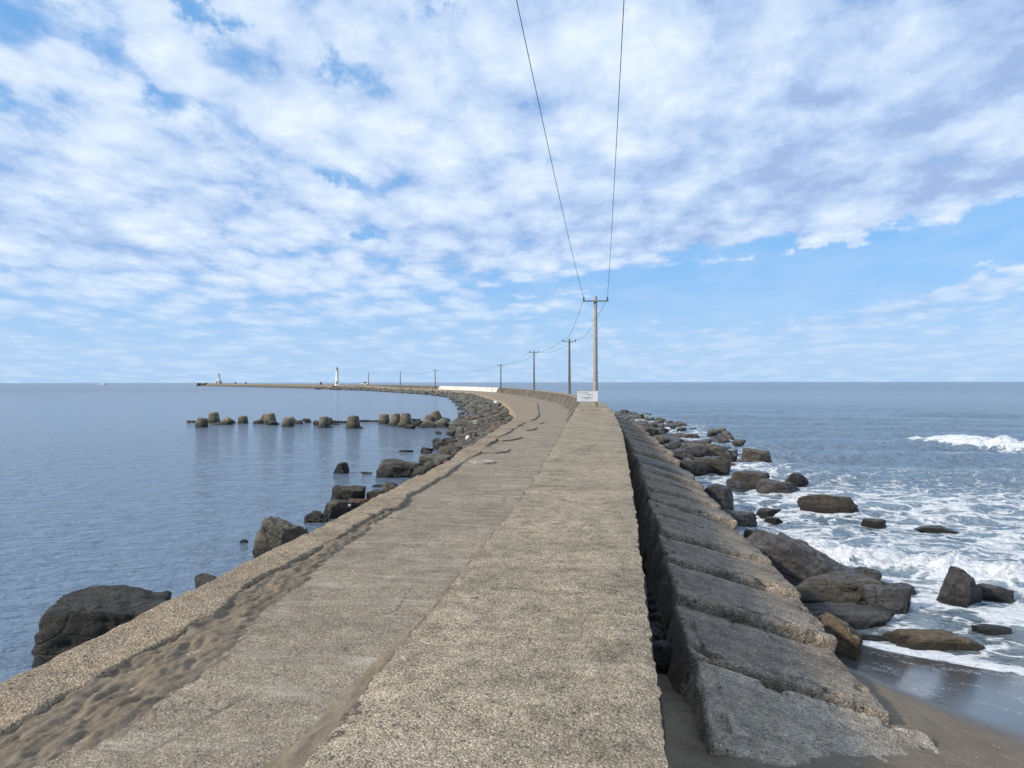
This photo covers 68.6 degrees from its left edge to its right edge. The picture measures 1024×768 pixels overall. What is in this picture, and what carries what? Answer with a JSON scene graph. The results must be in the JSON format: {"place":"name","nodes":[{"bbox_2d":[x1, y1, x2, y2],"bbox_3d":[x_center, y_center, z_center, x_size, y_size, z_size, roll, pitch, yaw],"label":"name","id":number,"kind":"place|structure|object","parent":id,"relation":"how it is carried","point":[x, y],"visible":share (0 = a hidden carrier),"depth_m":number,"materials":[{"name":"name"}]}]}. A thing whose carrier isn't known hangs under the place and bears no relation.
{"place":"outdoors","nodes":[
{"label":"outdoors","id":0,"kind":"place"},
{"bbox_2d":[0,382,1023,683],"bbox_3d":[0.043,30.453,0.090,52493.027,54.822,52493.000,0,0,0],"label":"sea","id":1,"kind":"structure","parent":0,"point":[148,486],"depth_m":30.88,"materials":[{"name":"liquid"}]},
{"bbox_2d":[31,585,171,667],"bbox_3d":[-5.609,3.585,10.629,1.849,1.246,1.369,0,0,-11],"label":"rock","id":2,"kind":"object","parent":1,"relation":"in","point":[69,621],"visible":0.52,"depth_m":10.11,"materials":[{"name":"stone"}]},
{"bbox_2d":[195,418,207,427],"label":"tetrapod","id":3,"kind":"object","parent":1,"relation":"in","point":[201,422],"visible":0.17,"depth_m":62.54,"materials":[{"name":"concrete"}]},
{"bbox_2d":[194,573,216,588],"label":"rock","id":4,"kind":"object","parent":1,"relation":"in","point":[201,579],"visible":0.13,"depth_m":13.38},
{"bbox_2d":[208,412,220,422],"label":"tetrapod","id":5,"kind":"object","parent":1,"relation":"in","point":[213,417],"visible":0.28,"depth_m":69.00,"materials":[{"name":"concrete"}]},
{"bbox_2d":[212,417,233,424],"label":"tetrapod","id":6,"kind":"object","parent":1,"relation":"in","point":[227,421],"visible":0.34,"depth_m":66.35,"materials":[{"name":"concrete"}]},
{"bbox_2d":[237,416,247,423],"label":"tetrapod","id":7,"kind":"object","parent":1,"relation":"in","point":[242,419],"visible":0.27,"depth_m":68.31,"materials":[{"name":"concrete"}]},
{"bbox_2d":[253,414,264,423],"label":"tetrapod","id":8,"kind":"object","parent":1,"relation":"in","point":[261,421],"visible":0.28,"depth_m":68.17,"materials":[{"name":"concrete"}]},
{"bbox_2d":[0,384,538,733],"bbox_3d":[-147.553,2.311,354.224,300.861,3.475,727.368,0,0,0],"label":"kerb ledge","id":9,"kind":"object","parent":1,"relation":"on","point":[41,689],"visible":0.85,"depth_m":5.29,"materials":[{"name":"concrete"}]},
{"bbox_2d":[263,413,279,424],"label":"tetrapod","id":10,"kind":"object","parent":1,"relation":"in","point":[268,417],"visible":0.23,"depth_m":66.85,"materials":[{"name":"concrete"}]},
{"bbox_2d":[252,516,306,557],"bbox_3d":[-5.064,3.612,16.373,0.980,1.394,0.883,0,0,15],"label":"rock","id":11,"kind":"object","parent":1,"relation":"in","point":[272,533],"visible":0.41,"depth_m":16.11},
{"bbox_2d":[281,417,293,426],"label":"tetrapod","id":12,"kind":"object","parent":1,"relation":"in","point":[287,421],"visible":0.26,"depth_m":63.11,"materials":[{"name":"concrete"}]},
{"bbox_2d":[304,510,327,522],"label":"rock","id":13,"kind":"object","parent":1,"relation":"in","point":[314,516],"visible":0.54,"depth_m":20.24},
{"bbox_2d":[316,416,333,427],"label":"tetrapod","id":14,"kind":"object","parent":1,"relation":"in","point":[324,422],"visible":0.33,"depth_m":62.00,"materials":[{"name":"concrete"}]},
{"bbox_2d":[324,498,352,518],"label":"rock","id":15,"kind":"object","parent":1,"relation":"in","point":[335,508],"visible":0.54,"depth_m":20.92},
{"bbox_2d":[333,462,349,473],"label":"rock","id":16,"kind":"object","parent":1,"relation":"in","point":[342,468],"visible":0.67,"depth_m":31.06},
{"bbox_2d":[331,485,365,500],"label":"rock","id":17,"kind":"object","parent":1,"relation":"in","point":[342,493],"visible":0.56,"depth_m":23.91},
{"bbox_2d":[200,384,507,438],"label":"rubble bank","id":18,"kind":"structure","parent":1,"relation":"on","point":[300,387],"depth_m":453.62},
{"bbox_2d":[419,453,453,465],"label":"rock","id":19,"kind":"object","parent":18,"relation":"on","point":[424,459],"visible":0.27,"depth_m":33.28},
{"bbox_2d":[433,441,445,449],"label":"rock","id":20,"kind":"object","parent":18,"relation":"on","point":[437,445],"visible":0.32,"depth_m":41.81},
{"bbox_2d":[440,445,452,454],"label":"rock","id":21,"kind":"object","parent":18,"relation":"on","point":[445,450],"visible":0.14,"depth_m":35.67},
{"bbox_2d":[445,439,457,445],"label":"rock","id":22,"kind":"object","parent":18,"relation":"on","point":[449,441],"visible":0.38,"depth_m":40.41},
{"bbox_2d":[345,416,363,428],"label":"tetrapod","id":23,"kind":"object","parent":1,"relation":"in","point":[353,422],"visible":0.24,"depth_m":60.81,"materials":[{"name":"concrete"}]},
{"bbox_2d":[348,498,368,510],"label":"rock","id":24,"kind":"object","parent":1,"relation":"in","point":[357,503],"visible":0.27,"depth_m":21.68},
{"bbox_2d":[366,490,382,499],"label":"rock","id":25,"kind":"object","parent":1,"relation":"in","point":[371,494],"visible":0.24,"depth_m":23.82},
{"bbox_2d":[378,414,389,423],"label":"tetrapod","id":26,"kind":"object","parent":1,"relation":"in","point":[384,418],"visible":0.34,"depth_m":66.88,"materials":[{"name":"concrete"}]},
{"bbox_2d":[381,481,398,492],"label":"rock","id":27,"kind":"object","parent":1,"relation":"in","point":[388,486],"visible":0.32,"depth_m":24.61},
{"bbox_2d":[386,413,399,425],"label":"tetrapod","id":28,"kind":"object","parent":1,"relation":"in","point":[395,419],"visible":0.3,"depth_m":64.34,"materials":[{"name":"concrete"}]},
{"bbox_2d":[376,458,421,477],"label":"rock","id":29,"kind":"object","parent":1,"relation":"in","point":[394,468],"visible":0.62,"depth_m":29.65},
{"bbox_2d":[396,413,411,426],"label":"tetrapod","id":30,"kind":"object","parent":1,"relation":"in","point":[405,418],"visible":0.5,"depth_m":63.13,"materials":[{"name":"concrete"}]},
{"bbox_2d":[412,420,422,426],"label":"rock","id":31,"kind":"object","parent":1,"relation":"in","point":[417,423],"visible":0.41,"depth_m":63.15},
{"bbox_2d":[410,465,427,477],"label":"rock","id":32,"kind":"object","parent":1,"relation":"in","point":[420,470],"visible":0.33,"depth_m":29.41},
{"bbox_2d":[331,386,513,470],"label":"loose rubble","id":33,"kind":"object","parent":1,"relation":"on","point":[462,399],"visible":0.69,"depth_m":74.98,"materials":[{"name":"stone"}]},
{"bbox_2d":[423,414,434,421],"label":"tetrapod","id":34,"kind":"object","parent":1,"relation":"in","point":[430,417],"visible":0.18,"depth_m":64.39,"materials":[{"name":"concrete"}]},
{"bbox_2d":[420,418,447,427],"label":"tetrapod","id":35,"kind":"object","parent":1,"relation":"in","point":[426,423],"visible":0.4,"depth_m":61.93,"materials":[{"name":"concrete"}]},
{"bbox_2d":[208,383,667,767],"bbox_3d":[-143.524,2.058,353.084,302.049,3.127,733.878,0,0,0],"label":"sea wall","id":36,"kind":"structure","parent":1,"relation":"on","point":[527,642],"depth_m":4.46,"materials":[{"name":"concrete"}]},
{"bbox_2d":[215,374,221,383],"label":"harbour light","id":37,"kind":"object","parent":36,"relation":"on","point":[218,381],"visible":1,"depth_m":691.45,"materials":[{"name":"white paint"}]},
{"bbox_2d":[32,386,568,767],"bbox_3d":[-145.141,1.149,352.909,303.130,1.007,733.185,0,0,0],"label":"walkway","id":38,"kind":"structure","parent":36,"relation":"attached to","point":[291,668],"depth_m":5.01,"materials":[{"name":"concrete"}]},
{"bbox_2d":[0,510,468,767],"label":"sand drift","id":39,"kind":"object","parent":38,"relation":"on","point":[111,706],"visible":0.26,"depth_m":3.99,"materials":[{"name":"sand"}]},
{"bbox_2d":[469,460,495,463],"bbox_3d":[-0.601,1.593,15.244,0.540,0.055,0.626,0,0,2],"label":"broken slab","id":40,"kind":"object","parent":38,"relation":"on","point":[482,461],"depth_m":15.17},
{"bbox_2d":[481,446,508,453],"bbox_3d":[-0.396,1.582,17.884,0.664,0.060,1.544,1,0,8],"label":"broken slab","id":41,"kind":"object","parent":38,"relation":"on","point":[493,450],"depth_m":17.58,"materials":[{"name":"concrete"}]},
{"bbox_2d":[497,364,503,392],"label":"utility pole","id":42,"kind":"object","parent":38,"relation":"on","point":[500,365],"visible":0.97,"depth_m":174.88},
{"bbox_2d":[498,435,522,441],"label":"broken slab","id":43,"kind":"structure","parent":38,"relation":"on","point":[508,438],"depth_m":21.58,"materials":[{"name":"concrete"}]},
{"bbox_2d":[517,425,535,430],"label":"broken slab","id":44,"kind":"structure","parent":38,"relation":"on","point":[527,428],"depth_m":26.15,"materials":[{"name":"concrete"}]},
{"bbox_2d":[525,420,543,423],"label":"broken slab","id":45,"kind":"structure","parent":38,"relation":"on","point":[535,422],"depth_m":32.94,"materials":[{"name":"concrete"}]},
{"bbox_2d":[529,351,534,389],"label":"utility pole","id":46,"kind":"object","parent":36,"relation":"on","point":[533,369],"visible":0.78,"depth_m":127.89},
{"bbox_2d":[563,339,575,393],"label":"utility pole","id":47,"kind":"object","parent":36,"relation":"on","point":[569,375],"visible":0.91,"depth_m":88.89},
{"bbox_2d":[576,390,598,407],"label":"sign board","id":48,"kind":"object","parent":36,"relation":"attached to","point":[587,395],"visible":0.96,"depth_m":42.99,"materials":[{"name":"white wood"}]},
{"bbox_2d":[583,296,608,405],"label":"utility pole","id":49,"kind":"object","parent":36,"relation":"on","point":[595,362],"visible":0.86,"depth_m":45.58,"materials":[{"name":"concrete"}]},
{"bbox_2d":[387,0,583,373],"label":"overhead cable","id":50,"kind":"object","parent":49,"relation":"attached to","point":[551,162],"visible":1,"depth_m":16.13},
{"bbox_2d":[376,1,623,373],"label":"overhead cable","id":51,"kind":"object","parent":49,"relation":"attached to","point":[615,164],"visible":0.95,"depth_m":15.81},
{"bbox_2d":[431,410,449,421],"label":"tetrapod","id":52,"kind":"object","parent":1,"relation":"in","point":[437,415],"visible":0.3,"depth_m":71.19,"materials":[{"name":"concrete"}]},
{"bbox_2d":[618,421,642,427],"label":"concrete block","id":53,"kind":"structure","parent":1,"relation":"on","point":[634,425],"depth_m":48.41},
{"bbox_2d":[621,428,656,439],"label":"concrete block","id":54,"kind":"structure","parent":1,"relation":"on","point":[639,433],"depth_m":38.98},
{"bbox_2d":[622,430,659,443],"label":"concrete block","id":55,"kind":"structure","parent":1,"relation":"on","point":[640,436],"depth_m":37.06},
{"bbox_2d":[625,439,673,456],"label":"concrete block","id":56,"kind":"structure","parent":1,"relation":"on","point":[664,450],"depth_m":31.49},
{"bbox_2d":[626,442,672,456],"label":"concrete block","id":57,"kind":"structure","parent":1,"relation":"on","point":[630,444],"depth_m":29.94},
{"bbox_2d":[628,447,680,466],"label":"concrete block","id":58,"kind":"structure","parent":1,"relation":"on","point":[662,457],"depth_m":27.61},
{"bbox_2d":[628,453,681,471],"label":"concrete block","id":59,"kind":"structure","parent":1,"relation":"in","point":[632,458],"depth_m":26.51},
{"bbox_2d":[631,462,703,489],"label":"concrete block","id":60,"kind":"structure","parent":1,"relation":"on","point":[672,476],"depth_m":22.03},
{"bbox_2d":[630,456,694,479],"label":"concrete block","id":61,"kind":"structure","parent":60,"relation":"on","point":[672,469],"depth_m":24.03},
{"bbox_2d":[658,435,683,444],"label":"rock","id":62,"kind":"object","parent":1,"relation":"in","point":[670,437],"visible":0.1,"depth_m":43.92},
{"bbox_2d":[633,469,709,501],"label":"concrete block","id":63,"kind":"structure","parent":1,"relation":"on","point":[641,475],"depth_m":20.25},
{"bbox_2d":[668,440,681,449],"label":"rock","id":64,"kind":"object","parent":1,"relation":"in","point":[675,444],"visible":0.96,"depth_m":36.98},
{"bbox_2d":[635,478,720,519],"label":"concrete block","id":65,"kind":"structure","parent":1,"relation":"on","point":[652,486],"depth_m":18.37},
{"bbox_2d":[614,411,745,459],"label":"reef rubble","id":66,"kind":"object","parent":1,"relation":"in","point":[713,432],"visible":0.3,"depth_m":53.13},
{"bbox_2d":[644,428,658,435],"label":"rock","id":67,"kind":"object","parent":66,"relation":"on","point":[652,431],"visible":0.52,"depth_m":47.16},
{"bbox_2d":[671,432,699,437],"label":"rock","id":68,"kind":"object","parent":66,"relation":"on","point":[688,435],"visible":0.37,"depth_m":50.48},
{"bbox_2d":[683,444,708,457],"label":"rock","id":69,"kind":"object","parent":66,"relation":"on","point":[701,450],"visible":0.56,"depth_m":34.52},
{"bbox_2d":[692,457,730,474],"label":"rock","id":70,"kind":"object","parent":66,"relation":"on","point":[720,467],"visible":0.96,"depth_m":30.71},
{"bbox_2d":[688,442,736,461],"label":"rock","id":71,"kind":"object","parent":66,"relation":"on","point":[724,454],"visible":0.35,"depth_m":35.14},
{"bbox_2d":[670,448,693,459],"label":"rock","id":72,"kind":"object","parent":1,"relation":"in","point":[677,451],"visible":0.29,"depth_m":34.24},
{"bbox_2d":[677,454,692,459],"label":"rock","id":73,"kind":"object","parent":1,"relation":"in","point":[681,456],"visible":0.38,"depth_m":32.08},
{"bbox_2d":[638,490,737,529],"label":"concrete block","id":74,"kind":"structure","parent":1,"relation":"on","point":[709,513],"depth_m":16.49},
{"bbox_2d":[680,460,709,475],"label":"rock","id":75,"kind":"object","parent":1,"relation":"in","point":[696,468],"visible":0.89,"depth_m":30.26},
{"bbox_2d":[692,439,711,443],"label":"rock","id":76,"kind":"object","parent":1,"relation":"in","point":[702,441],"visible":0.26,"depth_m":42.28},
{"bbox_2d":[703,483,733,510],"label":"rock","id":77,"kind":"object","parent":1,"relation":"in","point":[721,495],"visible":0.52,"depth_m":22.19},
{"bbox_2d":[726,478,747,491],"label":"rock","id":78,"kind":"object","parent":1,"relation":"in","point":[736,486],"visible":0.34,"depth_m":24.90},
{"bbox_2d":[721,508,757,526],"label":"rock","id":79,"kind":"object","parent":1,"relation":"in","point":[745,519],"visible":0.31,"depth_m":19.33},
{"bbox_2d":[743,528,753,537],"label":"rock","id":80,"kind":"object","parent":1,"relation":"in","point":[748,532],"visible":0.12,"depth_m":17.42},
{"bbox_2d":[731,471,769,489],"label":"rock","id":81,"kind":"object","parent":1,"relation":"in","point":[750,479],"visible":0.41,"depth_m":26.61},
{"bbox_2d":[741,448,771,462],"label":"rock","id":82,"kind":"object","parent":1,"relation":"in","point":[752,455],"visible":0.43,"depth_m":34.39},
{"bbox_2d":[756,508,780,518],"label":"rock","id":83,"kind":"object","parent":1,"relation":"on","point":[762,513],"visible":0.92,"depth_m":21.37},
{"bbox_2d":[764,517,782,524],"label":"rock","id":84,"kind":"object","parent":1,"relation":"on","point":[774,520],"visible":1,"depth_m":20.32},
{"bbox_2d":[756,479,799,493],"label":"rock","id":85,"kind":"object","parent":1,"relation":"in","point":[765,486],"visible":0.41,"depth_m":24.51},
{"bbox_2d":[785,472,808,486],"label":"rock","id":86,"kind":"object","parent":1,"relation":"in","point":[797,479],"visible":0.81,"depth_m":28.14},
{"bbox_2d":[797,494,858,513],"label":"rock","id":87,"kind":"object","parent":1,"relation":"in","point":[823,503],"visible":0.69,"depth_m":21.82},
{"bbox_2d":[853,566,881,579],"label":"rock","id":88,"kind":"object","parent":1,"relation":"in","point":[876,574],"visible":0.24,"depth_m":14.01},
{"bbox_2d":[861,518,886,528],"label":"rock","id":89,"kind":"object","parent":1,"relation":"in","point":[873,523],"visible":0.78,"depth_m":19.64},
{"bbox_2d":[887,582,916,594],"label":"rock","id":90,"kind":"object","parent":1,"relation":"in","point":[907,584],"visible":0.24,"depth_m":13.49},
{"bbox_2d":[914,525,958,533],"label":"rock","id":91,"kind":"object","parent":1,"relation":"in","point":[935,529],"visible":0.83,"depth_m":18.83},
{"bbox_2d":[971,624,1011,635],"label":"rock","id":92,"kind":"object","parent":1,"relation":"in","point":[989,630],"visible":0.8,"depth_m":11.28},
{"bbox_2d":[976,583,1014,602],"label":"rock","id":93,"kind":"object","parent":1,"relation":"in","point":[994,593],"visible":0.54,"depth_m":13.00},
{"bbox_2d":[0,0,1023,382],"label":"sky","id":94,"kind":"structure","parent":0,"point":[192,191],"materials":[{"name":"blue"}]},
{"bbox_2d":[620,425,649,434],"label":"concrete block","id":95,"kind":"structure","parent":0,"point":[635,430],"depth_m":42.72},
{"bbox_2d":[623,434,664,447],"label":"concrete block","id":96,"kind":"structure","parent":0,"point":[644,441],"depth_m":35.20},
{"bbox_2d":[656,645,1023,767],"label":"beach","id":97,"kind":"structure","parent":0,"point":[962,716],"depth_m":7.27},
{"bbox_2d":[653,639,671,669],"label":"rock","id":98,"kind":"object","parent":97,"relation":"on","point":[662,650],"visible":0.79,"depth_m":8.04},
{"bbox_2d":[639,500,745,556],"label":"concrete block","id":99,"kind":"structure","parent":97,"relation":"on","point":[652,509],"depth_m":15.01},
{"bbox_2d":[642,514,771,575],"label":"concrete block","id":100,"kind":"structure","parent":97,"relation":"on","point":[667,528],"depth_m":12.95,"materials":[{"name":"concrete"}]},
{"bbox_2d":[646,535,800,601],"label":"concrete block","id":101,"kind":"structure","parent":97,"relation":"on","point":[755,575],"depth_m":11.02,"materials":[{"name":"concrete"}]},
{"bbox_2d":[647,596,655,604],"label":"rock","id":102,"kind":"object","parent":101,"relation":"on","point":[650,600],"visible":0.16,"depth_m":10.73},
{"bbox_2d":[656,562,837,653],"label":"concrete block","id":103,"kind":"structure","parent":97,"relation":"on","point":[791,618],"depth_m":9.08,"materials":[{"name":"concrete"}]},
{"bbox_2d":[648,604,658,613],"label":"rock","id":104,"kind":"object","parent":103,"relation":"on","point":[652,608],"visible":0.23,"depth_m":10.10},
{"bbox_2d":[649,612,661,622],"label":"rock","id":105,"kind":"object","parent":103,"relation":"on","point":[655,617],"visible":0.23,"depth_m":9.66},
{"bbox_2d":[649,620,664,631],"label":"rock","id":106,"kind":"object","parent":103,"relation":"on","point":[657,625],"visible":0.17,"depth_m":9.10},
{"bbox_2d":[664,605,889,725],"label":"concrete block","id":107,"kind":"structure","parent":97,"relation":"on","point":[774,662],"depth_m":7.39,"materials":[{"name":"concrete"}]},
{"bbox_2d":[650,627,665,641],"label":"rock","id":108,"kind":"object","parent":107,"relation":"on","point":[658,634],"visible":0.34,"depth_m":8.62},
{"bbox_2d":[741,529,862,585],"bbox_3d":[5.237,3.534,14.230,2.500,1.300,1.500,25,6,18],"label":"rock","id":109,"kind":"object","parent":97,"relation":"on","point":[796,562],"visible":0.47,"depth_m":13.70,"materials":[{"name":"stone"}]},
{"bbox_2d":[685,661,939,766],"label":"concrete block","id":110,"kind":"structure","parent":97,"relation":"on","point":[739,715],"depth_m":6.09,"materials":[{"name":"concrete"}]},
{"bbox_2d":[814,612,862,660],"bbox_3d":[4.216,3.561,9.869,0.620,1.000,1.000,18,3,-19],"label":"rock","id":111,"kind":"object","parent":97,"relation":"on","point":[849,639],"visible":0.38,"depth_m":9.59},
{"bbox_2d":[794,571,889,604],"bbox_3d":[5.544,3.768,12.894,2.350,1.000,1.300,0,0,6],"label":"rock","id":112,"kind":"object","parent":97,"relation":"on","point":[837,586],"visible":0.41,"depth_m":12.53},
{"bbox_2d":[804,602,894,629],"bbox_3d":[5.187,3.882,11.856,1.750,0.700,0.750,0,0,3],"label":"rock","id":113,"kind":"object","parent":97,"relation":"on","point":[856,616],"visible":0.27,"depth_m":11.81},
{"bbox_2d":[860,634,886,641],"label":"rock","id":114,"kind":"object","parent":97,"relation":"on","point":[870,637],"visible":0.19,"depth_m":11.03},
{"bbox_2d":[862,584,912,613],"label":"rock","id":115,"kind":"object","parent":97,"relation":"on","point":[894,598],"visible":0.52,"depth_m":12.31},
{"bbox_2d":[882,629,984,650],"bbox_3d":[6.097,3.835,10.829,1.350,0.500,0.550,0,0,7],"label":"rock","id":116,"kind":"object","parent":97,"relation":"on","point":[930,639],"visible":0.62,"depth_m":10.68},
{"bbox_2d":[936,566,982,607],"bbox_3d":[7.663,3.735,12.882,0.720,1.100,0.600,22,-5,-27],"label":"rock","id":117,"kind":"object","parent":97,"relation":"on","point":[959,587],"visible":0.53,"depth_m":12.69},
{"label":"concrete plinth","id":118,"kind":"object","parent":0,"visible":0},
{"bbox_2d":[334,367,338,385],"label":"light tower","id":119,"kind":"structure","parent":118,"relation":"on","point":[337,377],"depth_m":371.33,"materials":[{"name":"white paint"}]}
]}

